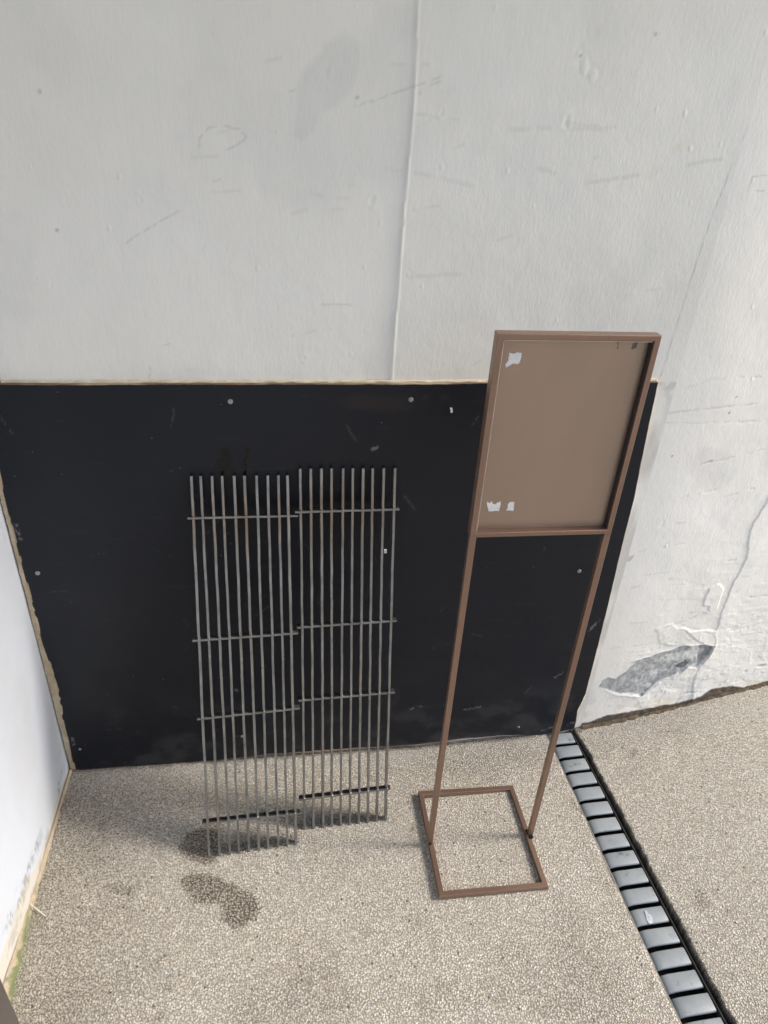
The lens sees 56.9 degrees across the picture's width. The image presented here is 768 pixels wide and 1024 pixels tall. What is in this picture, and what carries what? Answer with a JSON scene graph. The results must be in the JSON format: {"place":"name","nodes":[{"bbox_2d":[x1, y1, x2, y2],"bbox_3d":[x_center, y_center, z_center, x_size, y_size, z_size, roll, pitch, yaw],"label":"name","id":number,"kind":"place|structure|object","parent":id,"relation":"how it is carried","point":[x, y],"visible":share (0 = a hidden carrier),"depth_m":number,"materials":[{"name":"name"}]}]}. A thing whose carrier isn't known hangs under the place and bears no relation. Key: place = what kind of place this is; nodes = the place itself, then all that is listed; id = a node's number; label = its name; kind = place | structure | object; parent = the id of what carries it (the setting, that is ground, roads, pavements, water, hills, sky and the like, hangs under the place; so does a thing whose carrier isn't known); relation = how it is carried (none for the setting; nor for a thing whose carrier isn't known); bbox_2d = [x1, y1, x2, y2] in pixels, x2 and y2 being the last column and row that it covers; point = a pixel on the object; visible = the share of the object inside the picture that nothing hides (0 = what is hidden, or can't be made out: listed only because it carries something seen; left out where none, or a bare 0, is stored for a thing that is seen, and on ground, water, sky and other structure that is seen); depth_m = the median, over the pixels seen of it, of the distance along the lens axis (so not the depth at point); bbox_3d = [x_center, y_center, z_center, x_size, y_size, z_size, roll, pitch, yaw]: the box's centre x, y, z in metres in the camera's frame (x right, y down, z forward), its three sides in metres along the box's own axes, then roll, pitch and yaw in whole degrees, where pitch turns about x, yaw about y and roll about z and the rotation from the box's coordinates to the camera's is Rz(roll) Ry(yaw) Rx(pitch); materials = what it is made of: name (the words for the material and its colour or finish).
{"place":"outdoors","nodes":[
{"label":"outdoors","id":0,"kind":"place"},
{"bbox_2d":[0,979,19,1023],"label":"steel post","id":1,"kind":"object","parent":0,"point":[8,1015],"depth_m":1.07,"materials":[{"name":"brown paint"}]},
{"bbox_2d":[11,686,767,1023],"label":"ground","id":2,"kind":"structure","parent":0,"point":[149,908],"depth_m":1.54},
{"bbox_2d":[0,498,69,983],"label":"side wall","id":3,"kind":"structure","parent":2,"relation":"on","point":[34,766],"depth_m":1.45,"materials":[{"name":"white paint"}]},
{"bbox_2d":[28,902,45,916],"bbox_3d":[-0.723,0.814,1.464,0.064,0.020,0.002,17,34,22],"label":"straw","id":4,"kind":"object","parent":2,"relation":"on","point":[37,909],"visible":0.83,"depth_m":1.46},
{"bbox_2d":[3,769,72,1002],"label":"baseboard","id":5,"kind":"structure","parent":2,"relation":"on","point":[11,975],"depth_m":1.43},
{"bbox_2d":[187,474,299,857],"bbox_3d":[-0.288,0.349,1.502,0.223,0.835,0.269,-1,31,-8],"label":"steel grille","id":6,"kind":"object","parent":2,"relation":"on","point":[243,712],"visible":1,"depth_m":1.49,"materials":[{"name":"grey metal"}]},
{"bbox_2d":[295,467,398,829],"bbox_3d":[-0.082,0.325,1.550,0.218,0.847,0.218,-1,31,-8],"label":"steel grille","id":7,"kind":"object","parent":2,"relation":"on","point":[350,694],"visible":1,"depth_m":1.53,"materials":[{"name":"grey metal"}]},
{"bbox_2d":[0,0,767,741],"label":"plaster wall","id":8,"kind":"structure","parent":2,"relation":"on","point":[318,188],"depth_m":1.17,"materials":[{"name":"white paint"}]},
{"bbox_2d":[0,378,657,769],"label":"wall panel","id":9,"kind":"structure","parent":8,"relation":"attached to","point":[94,490],"depth_m":1.53,"materials":[{"name":"wood"}]},
{"bbox_2d":[418,330,661,898],"bbox_3d":[0.256,0.251,1.352,0.252,1.202,0.270,-1,31,-8],"label":"sign stand","id":10,"kind":"object","parent":2,"relation":"on","point":[563,410],"visible":1,"depth_m":1.15,"materials":[{"name":"brown metal"}]},
{"bbox_2d":[546,730,726,1023],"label":"drain channel","id":11,"kind":"object","parent":2,"relation":"in","point":[689,994],"visible":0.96,"depth_m":1.56,"materials":[{"name":"grey metal"}]},
{"bbox_2d":[581,56,767,725],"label":"flaking wall","id":12,"kind":"structure","parent":2,"relation":"on","point":[688,623],"depth_m":1.64,"materials":[{"name":"white paint"}]},
{"bbox_2d":[582,681,767,729],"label":"dirt","id":13,"kind":"structure","parent":2,"relation":"on","point":[634,717],"depth_m":1.97,"materials":[{"name":"brown soil"}]}
]}

